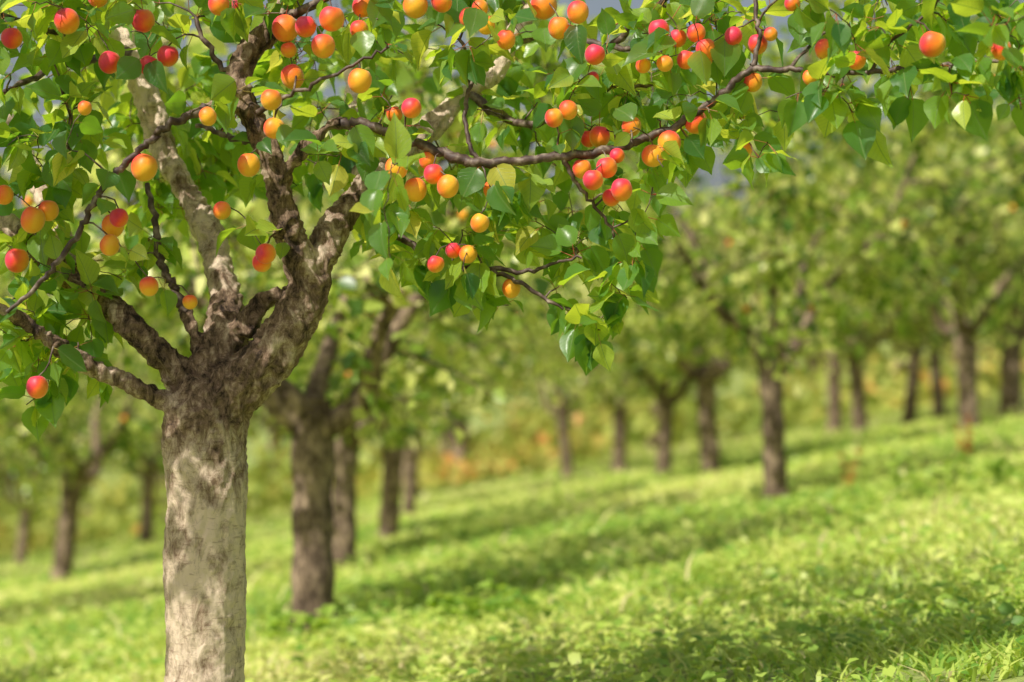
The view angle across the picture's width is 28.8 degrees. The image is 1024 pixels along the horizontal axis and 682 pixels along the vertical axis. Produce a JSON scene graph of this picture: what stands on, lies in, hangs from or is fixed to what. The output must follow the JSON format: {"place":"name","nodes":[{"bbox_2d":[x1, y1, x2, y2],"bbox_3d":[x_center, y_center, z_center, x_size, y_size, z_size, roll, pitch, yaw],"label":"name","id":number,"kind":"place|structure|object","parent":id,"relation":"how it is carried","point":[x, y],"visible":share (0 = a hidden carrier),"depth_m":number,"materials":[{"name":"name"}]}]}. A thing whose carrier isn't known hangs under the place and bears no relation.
{"place":"outdoors","nodes":[
{"label":"outdoors","id":0,"kind":"place"},
{"bbox_2d":[0,330,1023,681],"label":"ground","id":1,"kind":"structure","parent":0,"point":[478,422],"depth_m":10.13,"materials":[{"name":"green plant"}]},
{"bbox_2d":[0,154,34,456],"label":"apricot tree","id":2,"kind":"object","parent":1,"relation":"on","point":[4,282],"visible":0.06,"depth_m":14.10,"materials":[{"name":"green plant"}]},
{"bbox_2d":[2,422,32,488],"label":"apricot tree","id":3,"kind":"object","parent":1,"relation":"on","point":[19,486],"visible":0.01,"depth_m":60.24,"materials":[{"name":"green plant"}]},
{"bbox_2d":[0,294,71,498],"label":"apricot tree","id":4,"kind":"object","parent":1,"relation":"on","point":[17,460],"visible":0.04,"depth_m":38.03,"materials":[{"name":"green plant"}]},
{"bbox_2d":[0,383,84,493],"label":"apricot tree","id":5,"kind":"object","parent":1,"relation":"on","point":[17,470],"visible":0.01,"depth_m":43.28,"materials":[{"name":"green plant"}]},
{"bbox_2d":[0,319,135,565],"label":"apricot tree","id":6,"kind":"object","parent":1,"relation":"on","point":[22,497],"visible":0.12,"depth_m":29.97,"materials":[{"name":"green plant"}]},
{"bbox_2d":[3,360,152,510],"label":"apricot tree","id":7,"kind":"object","parent":1,"relation":"on","point":[88,484],"visible":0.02,"depth_m":49.50,"materials":[{"name":"green plant"}]},
{"bbox_2d":[0,203,202,579],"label":"apricot tree","id":8,"kind":"object","parent":1,"relation":"on","point":[69,469],"visible":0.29,"depth_m":20.75,"materials":[{"name":"green plant"}]},
{"bbox_2d":[58,305,184,543],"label":"apricot tree","id":9,"kind":"object","parent":1,"relation":"on","point":[146,474],"visible":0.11,"depth_m":30.92,"materials":[{"name":"green plant"}]},
{"bbox_2d":[136,375,160,484],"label":"apricot tree","id":10,"kind":"object","parent":1,"relation":"on","point":[158,471],"visible":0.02,"depth_m":58.94,"materials":[{"name":"green plant"}]},
{"bbox_2d":[47,239,281,531],"bbox_3d":[-6.738,0.560,38.950,5.729,6.674,5.495,0,0,-33],"label":"apricot tree","id":11,"kind":"object","parent":1,"relation":"on","point":[158,433],"visible":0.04,"depth_m":38.72,"materials":[{"name":"green plant"}]},
{"bbox_2d":[116,327,273,440],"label":"apricot tree","id":12,"kind":"object","parent":1,"relation":"on","point":[255,414],"depth_m":44.05,"materials":[{"name":"green plant"}]},
{"bbox_2d":[178,313,339,492],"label":"apricot tree","id":13,"kind":"object","parent":1,"relation":"on","point":[267,426],"visible":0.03,"depth_m":49.61,"materials":[{"name":"green plant"}]},
{"bbox_2d":[260,598,363,650],"bbox_3d":[-0.872,1.239,8.653,0.481,0.231,0.444,0,0,0],"label":"leafy weed","id":14,"kind":"object","parent":1,"relation":"on","point":[274,619],"visible":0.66,"depth_m":8.54,"materials":[{"name":"green plant"}]},
{"bbox_2d":[3,0,643,633],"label":"apricot tree","id":15,"kind":"object","parent":1,"relation":"on","point":[311,420],"visible":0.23,"depth_m":9.11,"materials":[{"name":"green plant"}]},
{"bbox_2d":[303,610,389,645],"bbox_3d":[-0.710,1.245,8.571,0.333,0.178,0.303,0,0,-32],"label":"leafy weed","id":16,"kind":"object","parent":1,"relation":"on","point":[371,614],"visible":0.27,"depth_m":8.59,"materials":[{"name":"green plant"}]},
{"bbox_2d":[160,100,546,568],"bbox_3d":[-1.181,-0.106,13.814,2.781,3.623,2.947,0,0,21],"label":"apricot tree","id":17,"kind":"object","parent":1,"relation":"on","point":[344,492],"visible":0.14,"depth_m":13.73,"materials":[{"name":"green plant"}]},
{"bbox_2d":[239,164,548,541],"bbox_3d":[-1.066,0.042,17.215,3.037,3.622,3.294,0,0,-36],"label":"apricot tree","id":18,"kind":"object","parent":1,"relation":"on","point":[389,509],"visible":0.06,"depth_m":17.08,"materials":[{"name":"green plant"}]},
{"bbox_2d":[394,580,447,622],"bbox_3d":[-0.403,1.166,8.927,0.242,0.194,0.347,0,0,0],"label":"leafy weed","id":19,"kind":"object","parent":1,"relation":"on","point":[402,584],"visible":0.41,"depth_m":8.96,"materials":[{"name":"green plant"}]},
{"bbox_2d":[307,226,545,497],"bbox_3d":[-1.614,0.127,32.408,4.703,5.172,4.337,0,0,-22],"label":"apricot tree","id":20,"kind":"object","parent":1,"relation":"on","point":[404,467],"visible":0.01,"depth_m":32.30,"materials":[{"name":"green plant"}]},
{"bbox_2d":[324,245,539,515],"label":"apricot tree","id":21,"kind":"object","parent":1,"relation":"on","point":[410,488],"visible":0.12,"depth_m":22.95,"materials":[{"name":"green plant"}]},
{"bbox_2d":[339,198,579,480],"bbox_3d":[-1.082,-0.238,38.707,5.443,6.341,5.221,0,0,44],"label":"apricot tree","id":22,"kind":"object","parent":1,"relation":"on","point":[460,452],"visible":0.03,"depth_m":38.65,"materials":[{"name":"brown plant"}]},
{"bbox_2d":[421,563,541,629],"bbox_3d":[-0.170,1.060,8.197,0.575,0.264,0.402,0,0,30],"label":"leafy weed","id":23,"kind":"object","parent":1,"relation":"on","point":[460,599],"visible":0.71,"depth_m":8.25,"materials":[{"name":"green plant"}]},
{"bbox_2d":[433,301,546,463],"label":"apricot tree","id":24,"kind":"object","parent":1,"relation":"on","point":[443,447],"depth_m":44.91,"materials":[{"name":"brown plant"}]},
{"bbox_2d":[0,0,1023,681],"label":"apricot tree","id":25,"kind":"object","parent":1,"relation":"on","point":[226,378],"visible":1,"depth_m":4.41,"materials":[{"name":"green plant"}]},
{"bbox_2d":[0,330,1023,555],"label":"distant shrubs","id":26,"kind":"object","parent":1,"relation":"on","point":[506,445],"visible":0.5,"depth_m":38.03,"materials":[{"name":"green plant"}]},
{"bbox_2d":[473,589,571,625],"bbox_3d":[0.012,1.081,8.007,0.473,0.145,0.286,0,0,26],"label":"leafy weed","id":27,"kind":"object","parent":1,"relation":"on","point":[525,599],"visible":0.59,"depth_m":7.99,"materials":[{"name":"green plant"}]},
{"bbox_2d":[478,243,668,477],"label":"apricot tree","id":28,"kind":"object","parent":1,"relation":"on","point":[562,412],"visible":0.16,"depth_m":28.56,"materials":[{"name":"green plant"}]},
{"bbox_2d":[520,241,712,472],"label":"apricot tree","id":29,"kind":"object","parent":1,"relation":"on","point":[614,404],"visible":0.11,"depth_m":25.91,"materials":[{"name":"green plant"}]},
{"bbox_2d":[574,241,682,429],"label":"apricot tree","id":30,"kind":"object","parent":1,"relation":"on","point":[600,367],"depth_m":49.09,"materials":[{"name":"green plant"}]},
{"bbox_2d":[569,218,729,408],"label":"apricot tree","id":31,"kind":"object","parent":1,"relation":"on","point":[658,332],"depth_m":43.46,"materials":[{"name":"green plant"}]},
{"bbox_2d":[564,193,741,448],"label":"apricot tree","id":32,"kind":"object","parent":1,"relation":"on","point":[652,440],"visible":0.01,"depth_m":38.41,"materials":[{"name":"green plant"}]},
{"bbox_2d":[541,179,784,475],"bbox_3d":[1.616,-0.152,20.996,2.627,3.421,2.783,0,0,-16],"label":"apricot tree","id":33,"kind":"object","parent":1,"relation":"on","point":[666,403],"visible":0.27,"depth_m":20.86,"materials":[{"name":"green plant"}]},
{"bbox_2d":[558,127,870,475],"bbox_3d":[1.916,-0.419,19.002,3.106,3.704,3.368,0,0,33],"label":"apricot tree","id":34,"kind":"object","parent":1,"relation":"on","point":[667,341],"visible":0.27,"depth_m":18.88,"materials":[{"name":"green plant"}]},
{"bbox_2d":[658,210,789,444],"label":"apricot tree","id":35,"kind":"object","parent":1,"relation":"on","point":[740,367],"visible":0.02,"depth_m":33.09,"materials":[{"name":"green plant"}]},
{"bbox_2d":[556,0,1021,500],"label":"apricot tree","id":36,"kind":"object","parent":1,"relation":"on","point":[779,359],"visible":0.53,"depth_m":12.91,"materials":[{"name":"green plant"}]},
{"bbox_2d":[739,266,870,387],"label":"apricot tree","id":37,"kind":"object","parent":1,"relation":"on","point":[812,363],"visible":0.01,"depth_m":48.91,"materials":[{"name":"brown plant"}]},
{"bbox_2d":[726,183,905,432],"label":"apricot tree","id":38,"kind":"object","parent":1,"relation":"on","point":[834,407],"visible":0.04,"depth_m":28.91,"materials":[{"name":"brown plant"}]},
{"bbox_2d":[745,161,897,391],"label":"apricot tree","id":39,"kind":"object","parent":1,"relation":"on","point":[842,383],"depth_m":43.89,"materials":[{"name":"green plant"}]},
{"bbox_2d":[836,443,863,488],"bbox_3d":[2.217,0.845,12.989,0.162,0.360,0.241,0,0,-17],"label":"dock weed","id":40,"kind":"object","parent":1,"relation":"on","point":[852,464],"visible":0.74,"depth_m":12.98,"materials":[{"name":"green plant"}]},
{"bbox_2d":[822,502,891,536],"bbox_3d":[1.656,0.861,9.494,0.428,0.188,0.207,0,0,-41],"label":"leafy weed","id":41,"kind":"object","parent":1,"relation":"on","point":[861,507],"visible":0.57,"depth_m":9.43,"materials":[{"name":"green plant"}]},
{"bbox_2d":[739,155,991,437],"bbox_3d":[4.187,-0.629,23.987,3.110,3.824,2.936,0,0,14],"label":"apricot tree","id":42,"kind":"object","parent":1,"relation":"on","point":[857,394],"visible":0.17,"depth_m":23.91,"materials":[{"name":"green plant"}]},
{"bbox_2d":[792,165,983,409],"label":"apricot tree","id":43,"kind":"object","parent":1,"relation":"on","point":[900,364],"depth_m":38.69,"materials":[{"name":"brown plant"}]},
{"bbox_2d":[792,133,1023,425],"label":"apricot tree","id":44,"kind":"object","parent":1,"relation":"on","point":[924,329],"visible":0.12,"depth_m":24.53,"materials":[{"name":"green plant"}]},
{"bbox_2d":[807,97,1023,429],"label":"apricot tree","id":45,"kind":"object","parent":1,"relation":"on","point":[962,330],"visible":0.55,"depth_m":19.84,"materials":[{"name":"green plant"}]},
{"bbox_2d":[849,138,1023,417],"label":"apricot tree","id":46,"kind":"object","parent":1,"relation":"on","point":[938,398],"visible":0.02,"depth_m":27.47,"materials":[{"name":"green plant"}]},
{"bbox_2d":[851,105,1023,416],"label":"apricot tree","id":47,"kind":"object","parent":1,"relation":"on","point":[1009,393],"visible":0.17,"depth_m":21.89,"materials":[{"name":"green plant"}]},
{"bbox_2d":[947,341,955,364],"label":"apricot tree","id":48,"kind":"object","parent":1,"relation":"on","point":[952,354],"depth_m":55.52,"materials":[{"name":"green plant"}]},
{"bbox_2d":[883,437,1023,500],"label":"leafy weed","id":49,"kind":"object","parent":1,"relation":"on","point":[891,463],"visible":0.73,"depth_m":10.99,"materials":[{"name":"green plant"}]},
{"bbox_2d":[952,406,973,454],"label":"dock weed","id":50,"kind":"object","parent":1,"relation":"on","point":[968,443],"visible":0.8,"depth_m":14.15,"materials":[{"name":"green plant"}]},
{"bbox_2d":[960,145,995,362],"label":"apricot tree","id":51,"kind":"object","parent":1,"relation":"on","point":[993,357],"depth_m":48.81,"materials":[{"name":"brown plant"}]},
{"bbox_2d":[937,158,1022,400],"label":"apricot tree","id":52,"kind":"object","parent":1,"relation":"on","point":[976,350],"depth_m":32.49,"materials":[{"name":"brown plant"}]},
{"bbox_2d":[949,449,1018,486],"bbox_3d":[2.649,0.739,11.176,0.319,0.285,0.452,0,0,32],"label":"leafy weed","id":53,"kind":"object","parent":1,"relation":"on","point":[999,470],"visible":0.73,"depth_m":11.10,"materials":[{"name":"green plant"}]},
{"bbox_2d":[947,0,1023,250],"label":"apricot tree","id":54,"kind":"object","parent":1,"relation":"on","point":[1013,177],"visible":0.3,"depth_m":15.89,"materials":[{"name":"green plant"}]},
{"bbox_2d":[962,166,1023,400],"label":"apricot tree","id":55,"kind":"object","parent":1,"relation":"on","point":[1022,339],"visible":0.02,"depth_m":28.40,"materials":[{"name":"green plant"}]},
{"bbox_2d":[0,0,1023,313],"label":"sky","id":56,"kind":"structure","parent":0,"point":[716,180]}
]}

